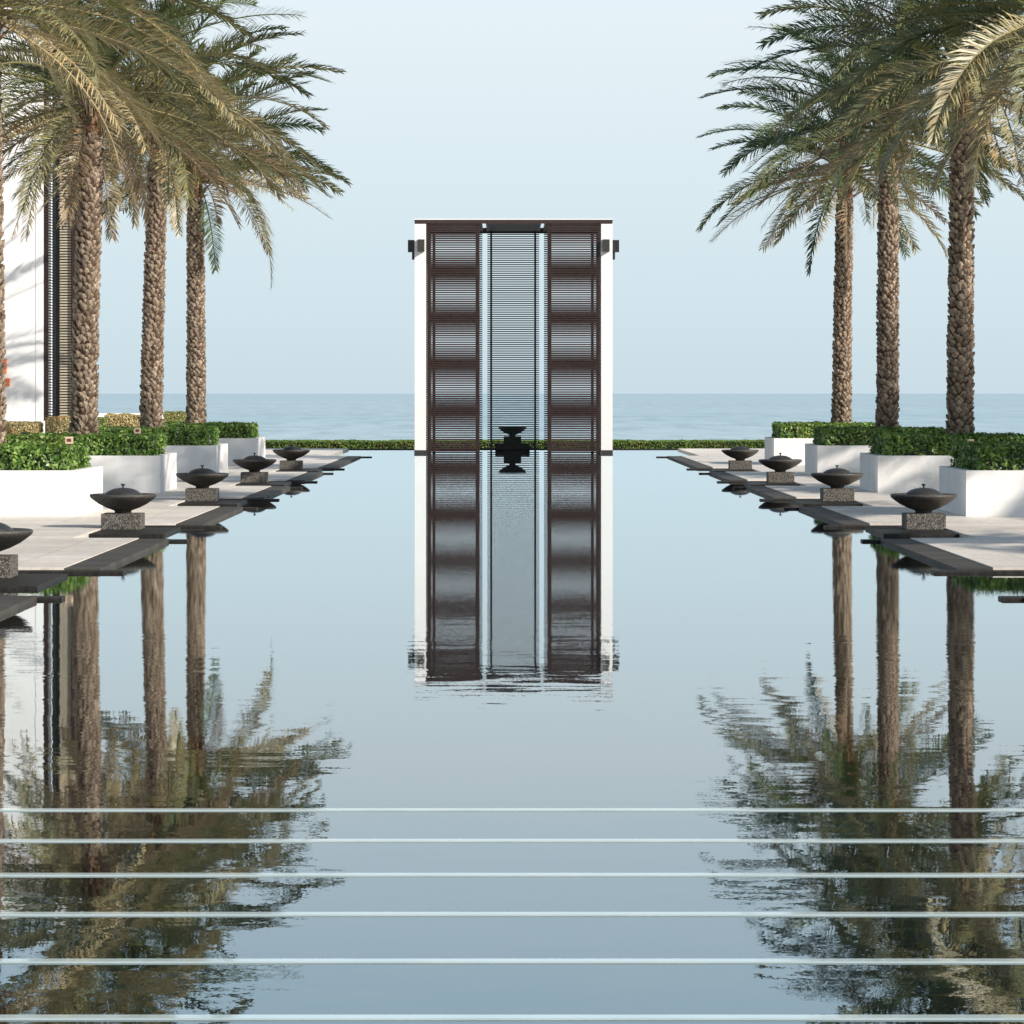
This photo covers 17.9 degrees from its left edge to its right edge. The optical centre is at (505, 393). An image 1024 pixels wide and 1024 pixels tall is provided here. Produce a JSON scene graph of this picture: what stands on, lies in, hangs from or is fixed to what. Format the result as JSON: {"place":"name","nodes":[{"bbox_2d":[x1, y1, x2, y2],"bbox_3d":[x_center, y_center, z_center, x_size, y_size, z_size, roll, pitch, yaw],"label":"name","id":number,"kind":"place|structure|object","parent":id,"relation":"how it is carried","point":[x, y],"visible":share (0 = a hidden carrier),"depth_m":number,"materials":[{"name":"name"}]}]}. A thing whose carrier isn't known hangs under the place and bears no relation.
{"place":"outdoors","nodes":[
{"label":"outdoors","id":0,"kind":"place"},
{"bbox_2d":[0,449,348,569],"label":"pavement","id":1,"kind":"structure","parent":0,"point":[55,542],"depth_m":51.27,"materials":[{"name":"beige stone"}]},
{"bbox_2d":[4,421,43,436],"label":"dry hedge","id":2,"kind":"object","parent":1,"relation":"on","point":[16,427],"visible":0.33,"depth_m":97.01,"materials":[{"name":"beige plant"}]},
{"bbox_2d":[0,8,81,432],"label":"white building","id":3,"kind":"structure","parent":1,"relation":"on","point":[39,270],"depth_m":100.00,"materials":[{"name":"paint"}]},
{"bbox_2d":[3,359,6,373],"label":"wall sign","id":4,"kind":"object","parent":3,"relation":"attached to","point":[5,369],"visible":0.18,"depth_m":99.95,"materials":[{"name":"orange paint"}]},
{"bbox_2d":[5,378,9,385],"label":"wall sign","id":5,"kind":"object","parent":3,"relation":"attached to","point":[7,381],"visible":0.41,"depth_m":99.95,"materials":[{"name":"orange paint"}]},
{"bbox_2d":[52,39,81,416],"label":"window glass","id":6,"kind":"structure","parent":3,"relation":"in","point":[61,39],"depth_m":100.81,"materials":[{"name":"black"}]},
{"bbox_2d":[0,466,102,515],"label":"planter","id":7,"kind":"object","parent":1,"relation":"on","point":[45,492],"visible":0.97,"depth_m":53.00,"materials":[{"name":"concrete"}]},
{"bbox_2d":[0,441,91,469],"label":"hedge","id":8,"kind":"object","parent":7,"relation":"on","point":[21,455],"visible":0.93,"depth_m":53.20,"materials":[{"name":"green plant"}]},
{"bbox_2d":[65,437,72,450],"bbox_3d":[-7.141,0.825,53.016,0.130,0.235,0.024,0,0,0],"label":"plant sign","id":9,"kind":"object","parent":8,"relation":"in","point":[69,440],"visible":1,"depth_m":53.01,"materials":[{"name":"brown metal"}]},
{"bbox_2d":[0,0,256,442],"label":"palm tree","id":10,"kind":"object","parent":7,"relation":"in","point":[78,13],"visible":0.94,"depth_m":54.61,"materials":[{"name":"green plant"}]},
{"bbox_2d":[45,415,70,432],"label":"dry hedge","id":11,"kind":"object","parent":1,"relation":"on","point":[59,424],"visible":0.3,"depth_m":97.01,"materials":[{"name":"beige plant"}]},
{"bbox_2d":[97,416,108,425],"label":"dry hedge","id":12,"kind":"object","parent":1,"relation":"on","point":[103,421],"visible":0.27,"depth_m":103.03,"materials":[{"name":"green plant"}]},
{"bbox_2d":[104,413,140,426],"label":"dry hedge","id":13,"kind":"object","parent":1,"relation":"on","point":[124,419],"visible":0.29,"depth_m":105.00,"materials":[{"name":"beige plant"}]},
{"bbox_2d":[98,413,163,418],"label":"wall","id":14,"kind":"structure","parent":1,"relation":"on","point":[101,414],"depth_m":111.50,"materials":[{"name":"white paint"}]},
{"bbox_2d":[88,453,176,492],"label":"planter","id":15,"kind":"object","parent":1,"relation":"on","point":[150,474],"visible":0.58,"depth_m":65.60,"materials":[{"name":"concrete"}]},
{"bbox_2d":[5,431,167,455],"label":"hedge","id":16,"kind":"object","parent":15,"relation":"on","point":[104,443],"visible":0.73,"depth_m":65.80,"materials":[{"name":"green plant"}]},
{"bbox_2d":[134,428,140,438],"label":"plant sign","id":17,"kind":"object","parent":16,"relation":"in","point":[137,430],"visible":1,"depth_m":65.71,"materials":[{"name":"brown metal"}]},
{"bbox_2d":[0,0,315,434],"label":"palm tree","id":18,"kind":"object","parent":15,"relation":"in","point":[85,353],"visible":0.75,"depth_m":67.03,"materials":[{"name":"green plant"}]},
{"bbox_2d":[163,411,185,421],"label":"dry hedge","id":19,"kind":"object","parent":1,"relation":"on","point":[169,416],"visible":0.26,"depth_m":110.03,"materials":[{"name":"green plant"}]},
{"bbox_2d":[164,443,227,472],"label":"planter","id":20,"kind":"object","parent":1,"relation":"on","point":[211,457],"visible":0.39,"depth_m":78.30,"materials":[{"name":"concrete"}]},
{"bbox_2d":[98,424,220,445],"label":"hedge","id":21,"kind":"object","parent":20,"relation":"on","point":[196,435],"visible":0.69,"depth_m":78.52,"materials":[{"name":"green plant"}]},
{"bbox_2d":[1,0,345,427],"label":"palm tree","id":22,"kind":"object","parent":20,"relation":"in","point":[153,319],"visible":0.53,"depth_m":79.73,"materials":[{"name":"green plant"}]},
{"bbox_2d":[218,437,264,464],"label":"planter","id":23,"kind":"object","parent":1,"relation":"on","point":[240,448],"visible":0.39,"depth_m":91.00,"materials":[{"name":"concrete"}]},
{"bbox_2d":[38,41,352,424],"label":"palm tree","id":24,"kind":"object","parent":23,"relation":"in","point":[196,361],"visible":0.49,"depth_m":92.44,"materials":[{"name":"green plant"}]},
{"bbox_2d":[162,421,258,437],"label":"hedge","id":25,"kind":"object","parent":23,"relation":"on","point":[236,429],"visible":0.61,"depth_m":91.22,"materials":[{"name":"green plant"}]},
{"bbox_2d":[0,450,1023,910],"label":"pool water","id":26,"kind":"structure","parent":0,"point":[512,628],"depth_m":22.00,"materials":[{"name":"blue liquid"}]},
{"bbox_2d":[0,574,67,589],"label":"granite slab","id":27,"kind":"structure","parent":26,"relation":"in","point":[28,581],"depth_m":35.09,"materials":[{"name":"black stone"}]},
{"bbox_2d":[0,554,17,577],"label":"pedestal","id":28,"kind":"object","parent":27,"relation":"on","point":[8,565],"visible":1,"depth_m":35.63,"materials":[{"name":"stone"}]},
{"bbox_2d":[0,522,32,550],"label":"fire bowl","id":29,"kind":"object","parent":28,"relation":"on","point":[10,537],"visible":1,"depth_m":35.68,"materials":[{"name":"stone"}]},
{"bbox_2d":[37,596,65,599],"bbox_3d":[-5.240,2.080,32.560,1.600,0.079,0.280,0,0,0],"label":"granite bar","id":30,"kind":"object","parent":26,"relation":"in","point":[51,597],"visible":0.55,"depth_m":32.43,"materials":[{"name":"black stone"}]},
{"bbox_2d":[18,570,125,573],"bbox_3d":[-5.215,2.080,37.340,1.650,0.079,0.280,0,0,0],"label":"granite bar","id":31,"kind":"object","parent":26,"relation":"in","point":[71,571],"visible":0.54,"depth_m":37.20,"materials":[{"name":"grey stone"}]},
{"bbox_2d":[89,527,180,536],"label":"granite slab","id":32,"kind":"structure","parent":26,"relation":"in","point":[154,531],"depth_m":47.37,"materials":[{"name":"grey stone"}]},
{"bbox_2d":[101,513,144,529],"bbox_3d":[-5.740,1.913,48.600,0.590,0.235,0.590,0,0,0],"label":"pedestal","id":33,"kind":"object","parent":32,"relation":"on","point":[126,521],"visible":1,"depth_m":48.30,"materials":[{"name":"stone"}]},
{"bbox_2d":[89,484,156,513],"bbox_3d":[-5.740,1.575,48.600,1.000,0.441,1.000,0,0,-3],"label":"fire bowl","id":34,"kind":"object","parent":33,"relation":"on","point":[122,500],"visible":1,"depth_m":48.34,"materials":[{"name":"metal"}]},
{"bbox_2d":[169,539,188,541],"bbox_3d":[-5.240,2.080,45.260,1.600,0.079,0.280,0,0,0],"label":"granite bar","id":35,"kind":"object","parent":26,"relation":"in","point":[178,540],"visible":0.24,"depth_m":45.12,"materials":[{"name":"grey stone"}]},
{"bbox_2d":[145,525,221,527],"bbox_3d":[-5.215,2.080,50.040,1.650,0.079,0.280,0,0,0],"label":"granite bar","id":36,"kind":"object","parent":26,"relation":"in","point":[200,526],"visible":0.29,"depth_m":49.90,"materials":[{"name":"grey stone"}]},
{"bbox_2d":[178,500,246,505],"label":"granite slab","id":37,"kind":"structure","parent":26,"relation":"in","point":[216,503],"depth_m":59.84,"materials":[{"name":"grey stone"}]},
{"bbox_2d":[185,488,218,500],"bbox_3d":[-5.740,1.913,61.300,0.590,0.235,0.590,0,0,0],"label":"pedestal","id":38,"kind":"object","parent":37,"relation":"on","point":[196,494],"visible":1,"depth_m":61.01,"materials":[{"name":"stone"}]},
{"bbox_2d":[176,465,228,488],"bbox_3d":[-5.740,1.575,61.300,1.000,0.441,1.000,0,0,16],"label":"fire bowl","id":39,"kind":"object","parent":38,"relation":"on","point":[202,478],"visible":1,"depth_m":61.03,"materials":[{"name":"stone"}]},
{"bbox_2d":[219,499,279,500],"bbox_3d":[-5.215,2.080,62.740,1.650,0.079,0.280,0,0,0],"label":"granite bar","id":40,"kind":"object","parent":26,"relation":"in","point":[254,499],"visible":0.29,"depth_m":62.60,"materials":[{"name":"grey stone"}]},
{"bbox_2d":[243,507,257,508],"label":"granite bar","id":41,"kind":"object","parent":26,"relation":"in","point":[250,507],"visible":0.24,"depth_m":57.97,"materials":[{"name":"black stone"}]},
{"bbox_2d":[235,482,290,485],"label":"granite slab","id":42,"kind":"structure","parent":26,"relation":"in","point":[267,484],"depth_m":72.32,"materials":[{"name":"grey stone"}]},
{"bbox_2d":[241,472,267,482],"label":"pedestal","id":43,"kind":"object","parent":42,"relation":"on","point":[254,477],"visible":1,"depth_m":73.70,"materials":[{"name":"stone"}]},
{"bbox_2d":[233,453,275,471],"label":"fire bowl","id":44,"kind":"object","parent":43,"relation":"on","point":[254,463],"visible":1,"depth_m":73.73,"materials":[{"name":"stone"}]},
{"bbox_2d":[268,481,317,482],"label":"granite bar","id":45,"kind":"object","parent":26,"relation":"in","point":[296,481],"visible":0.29,"depth_m":75.30,"materials":[{"name":"grey stone"}]},
{"bbox_2d":[276,469,322,471],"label":"granite slab","id":46,"kind":"structure","parent":26,"relation":"in","point":[310,470],"depth_m":85.45,"materials":[{"name":"grey stone"}]},
{"bbox_2d":[280,460,302,469],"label":"pedestal","id":47,"kind":"object","parent":46,"relation":"on","point":[291,465],"visible":1,"depth_m":86.41,"materials":[{"name":"stone"}]},
{"bbox_2d":[273,444,309,460],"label":"fire bowl","id":48,"kind":"object","parent":47,"relation":"on","point":[291,453],"visible":1,"depth_m":86.44,"materials":[{"name":"metal"}]},
{"bbox_2d":[303,468,344,469],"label":"granite bar","id":49,"kind":"object","parent":26,"relation":"in","point":[327,468],"visible":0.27,"depth_m":88.11,"materials":[{"name":"grey stone"}]},
{"bbox_2d":[686,468,727,469],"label":"granite bar","id":50,"kind":"object","parent":26,"relation":"in","point":[703,468],"visible":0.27,"depth_m":88.11,"materials":[{"name":"grey stone"}]},
{"bbox_2d":[709,469,755,471],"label":"granite slab","id":51,"kind":"structure","parent":26,"relation":"in","point":[720,470],"depth_m":85.45,"materials":[{"name":"grey stone"}]},
{"bbox_2d":[728,460,751,469],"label":"pedestal","id":52,"kind":"object","parent":51,"relation":"on","point":[739,465],"visible":1,"depth_m":86.41,"materials":[{"name":"stone"}]},
{"bbox_2d":[721,444,758,460],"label":"fire bowl","id":53,"kind":"object","parent":52,"relation":"on","point":[740,453],"visible":1,"depth_m":86.43,"materials":[{"name":"metal"}]},
{"bbox_2d":[717,481,765,482],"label":"granite bar","id":54,"kind":"object","parent":26,"relation":"in","point":[737,481],"visible":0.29,"depth_m":75.30,"materials":[{"name":"grey stone"}]},
{"bbox_2d":[743,482,799,485],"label":"granite slab","id":55,"kind":"structure","parent":26,"relation":"in","point":[767,484],"depth_m":72.32,"materials":[{"name":"grey stone"}]},
{"bbox_2d":[766,472,793,482],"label":"pedestal","id":56,"kind":"object","parent":55,"relation":"on","point":[779,477],"visible":1,"depth_m":73.70,"materials":[{"name":"stone"}]},
{"bbox_2d":[758,453,801,471],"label":"fire bowl","id":57,"kind":"object","parent":56,"relation":"on","point":[780,463],"visible":1,"depth_m":73.73,"materials":[{"name":"stone"}]},
{"bbox_2d":[759,499,819,500],"bbox_3d":[5.735,2.080,62.740,1.650,0.079,0.280,0,0,0],"label":"granite bar","id":58,"kind":"object","parent":26,"relation":"in","point":[784,499],"visible":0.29,"depth_m":62.60,"materials":[{"name":"grey stone"}]},
{"bbox_2d":[783,507,797,508],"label":"granite bar","id":59,"kind":"object","parent":26,"relation":"in","point":[790,507],"visible":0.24,"depth_m":57.98,"materials":[{"name":"black stone"}]},
{"bbox_2d":[792,500,862,505],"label":"granite slab","id":60,"kind":"structure","parent":26,"relation":"in","point":[822,503],"depth_m":59.84,"materials":[{"name":"grey stone"}]},
{"bbox_2d":[820,488,853,500],"bbox_3d":[6.260,1.913,61.300,0.590,0.235,0.590,0,0,0],"label":"pedestal","id":61,"kind":"object","parent":60,"relation":"on","point":[831,494],"visible":1,"depth_m":61.01,"materials":[{"name":"stone"}]},
{"bbox_2d":[811,465,863,488],"bbox_3d":[6.260,1.575,61.300,1.000,0.441,1.000,0,0,36],"label":"fire bowl","id":62,"kind":"object","parent":61,"relation":"on","point":[837,478],"visible":1,"depth_m":61.03,"materials":[{"name":"stone"}]},
{"bbox_2d":[823,525,901,527],"bbox_3d":[5.735,2.080,50.040,1.650,0.079,0.280,0,0,0],"label":"granite bar","id":63,"kind":"object","parent":26,"relation":"in","point":[844,526],"visible":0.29,"depth_m":49.90,"materials":[{"name":"grey stone"}]},
{"bbox_2d":[860,539,879,541],"bbox_3d":[5.760,2.080,45.260,1.600,0.079,0.280,0,0,0],"label":"granite bar","id":64,"kind":"object","parent":26,"relation":"in","point":[869,540],"visible":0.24,"depth_m":45.12,"materials":[{"name":"black stone"}]},
{"bbox_2d":[866,527,958,536],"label":"granite slab","id":65,"kind":"structure","parent":26,"relation":"in","point":[892,531],"depth_m":47.37,"materials":[{"name":"grey stone"}]},
{"bbox_2d":[902,513,945,529],"bbox_3d":[6.260,1.913,48.600,0.590,0.235,0.590,0,0,0],"label":"pedestal","id":66,"kind":"object","parent":65,"relation":"on","point":[920,521],"visible":1,"depth_m":48.30,"materials":[{"name":"stone"}]},
{"bbox_2d":[890,484,956,513],"bbox_3d":[6.260,1.575,48.600,1.000,0.441,1.000,0,0,15],"label":"fire bowl","id":67,"kind":"object","parent":66,"relation":"on","point":[923,500],"visible":1,"depth_m":48.34,"materials":[{"name":"stone"}]},
{"bbox_2d":[931,570,1023,573],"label":"granite bar","id":68,"kind":"object","parent":26,"relation":"in","point":[977,571],"visible":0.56,"depth_m":37.20,"materials":[{"name":"black stone"}]},
{"bbox_2d":[998,596,1023,599],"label":"granite bar","id":69,"kind":"object","parent":26,"relation":"in","point":[1011,597],"visible":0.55,"depth_m":32.43,"materials":[{"name":"black stone"}]},
{"bbox_2d":[0,904,1023,1014],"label":"pool floor","id":70,"kind":"structure","parent":0,"point":[511,1005],"depth_m":12.57,"materials":[{"name":"tile"}]},
{"bbox_2d":[0,456,360,616],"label":"kerb","id":71,"kind":"structure","parent":70,"relation":"on","point":[111,558],"depth_m":43.39,"materials":[{"name":"stone"}]},
{"bbox_2d":[0,959,1023,995],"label":"pool stripe","id":72,"kind":"object","parent":70,"relation":"on","point":[511,977],"visible":1,"depth_m":11.78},
{"bbox_2d":[0,912,1023,945],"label":"pool stripe","id":73,"kind":"object","parent":70,"relation":"on","point":[511,928],"visible":1,"depth_m":12.85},
{"bbox_2d":[0,1015,1023,1023],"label":"pool stripe","id":74,"kind":"object","parent":70,"relation":"on","point":[511,1019],"visible":1,"depth_m":10.71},
{"bbox_2d":[0,873,1023,903],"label":"pool stripe","id":75,"kind":"object","parent":70,"relation":"on","point":[415,899],"visible":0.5,"depth_m":13.90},
{"bbox_2d":[0,839,1023,841],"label":"pool stripe","id":76,"kind":"object","parent":70,"relation":"on","point":[511,840],"visible":0.25,"depth_m":14.97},
{"bbox_2d":[0,808,1023,810],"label":"pool stripe","id":77,"kind":"object","parent":70,"relation":"on","point":[511,809],"visible":0.25,"depth_m":16.08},
{"bbox_2d":[495,427,529,449],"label":"sea side bowl","id":78,"kind":"object","parent":70,"relation":"on","point":[512,438],"visible":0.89,"depth_m":118.32,"materials":[{"name":"stone"}]},
{"bbox_2d":[667,456,992,569],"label":"kerb","id":79,"kind":"structure","parent":70,"relation":"on","point":[942,558],"depth_m":50.18,"materials":[{"name":"stone"}]},
{"bbox_2d":[408,219,618,452],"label":"louvred tower","id":80,"kind":"structure","parent":0,"point":[428,364],"depth_m":112.42,"materials":[{"name":"brown paint"}]},
{"bbox_2d":[28,0,1023,393],"label":"sky","id":81,"kind":"structure","parent":0,"point":[439,109],"materials":[{"name":"blue"}]},
{"bbox_2d":[97,394,1023,440],"bbox_3d":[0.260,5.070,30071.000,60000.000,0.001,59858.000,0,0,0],"label":"sea","id":82,"kind":"structure","parent":0,"point":[388,417],"depth_m":817.41,"materials":[{"name":"liquid"}]},
{"bbox_2d":[678,449,1023,569],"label":"pavement","id":83,"kind":"structure","parent":0,"point":[995,542],"depth_m":52.09,"materials":[{"name":"beige stone"}]},
{"bbox_2d":[765,437,813,464],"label":"planter","id":84,"kind":"object","parent":83,"relation":"on","point":[792,448],"visible":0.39,"depth_m":91.00,"materials":[{"name":"concrete"}]},
{"bbox_2d":[771,421,875,437],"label":"hedge","id":85,"kind":"object","parent":84,"relation":"on","point":[794,429],"visible":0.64,"depth_m":91.22,"materials":[{"name":"green plant"}]},
{"bbox_2d":[695,38,994,423],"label":"palm tree","id":86,"kind":"object","parent":84,"relation":"in","point":[841,401],"visible":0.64,"depth_m":92.45,"materials":[{"name":"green plant"}]},
{"bbox_2d":[805,443,870,474],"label":"planter","id":87,"kind":"object","parent":83,"relation":"on","point":[820,458],"visible":0.41,"depth_m":78.30,"materials":[{"name":"concrete"}]},
{"bbox_2d":[698,0,1023,427],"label":"palm tree","id":88,"kind":"object","parent":87,"relation":"in","point":[888,353],"visible":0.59,"depth_m":79.73,"materials":[{"name":"green plant"}]},
{"bbox_2d":[812,425,944,445],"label":"hedge","id":89,"kind":"object","parent":87,"relation":"on","point":[840,435],"visible":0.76,"depth_m":78.51,"materials":[{"name":"green plant"}]},
{"bbox_2d":[860,453,956,492],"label":"planter","id":90,"kind":"object","parent":83,"relation":"on","point":[893,474],"visible":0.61,"depth_m":65.60,"materials":[{"name":"concrete"}]},
{"bbox_2d":[735,0,1023,435],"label":"palm tree","id":91,"kind":"object","parent":90,"relation":"in","point":[960,354],"visible":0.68,"depth_m":67.04,"materials":[{"name":"green plant"}]},
{"bbox_2d":[867,431,1023,455],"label":"hedge","id":92,"kind":"object","parent":90,"relation":"on","point":[916,443],"visible":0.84,"depth_m":65.82,"materials":[{"name":"green plant"}]},
{"bbox_2d":[939,466,1023,515],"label":"planter","id":93,"kind":"object","parent":83,"relation":"on","point":[989,492],"visible":1,"depth_m":53.00,"materials":[{"name":"concrete"}]},
{"bbox_2d":[799,0,1023,203],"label":"palm tree","id":94,"kind":"object","parent":93,"relation":"in","point":[1014,42],"visible":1,"depth_m":54.66,"materials":[{"name":"green plant"}]},
{"bbox_2d":[950,439,1023,469],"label":"hedge","id":95,"kind":"object","parent":93,"relation":"on","point":[988,455],"visible":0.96,"depth_m":53.22,"materials":[{"name":"green plant"}]},
{"bbox_3d":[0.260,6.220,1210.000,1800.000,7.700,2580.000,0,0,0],"label":"ground","id":96,"kind":"structure","parent":0,"visible":0},
{"bbox_2d":[349,449,677,449],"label":"pool edge","id":97,"kind":"object","parent":96,"relation":"on","point":[530,449],"visible":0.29,"depth_m":119.55,"materials":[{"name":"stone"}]},
{"bbox_2d":[265,439,764,448],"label":"hedge","id":98,"kind":"object","parent":96,"relation":"on","point":[616,444],"visible":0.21,"depth_m":140.05,"materials":[{"name":"green plant"}]}
]}

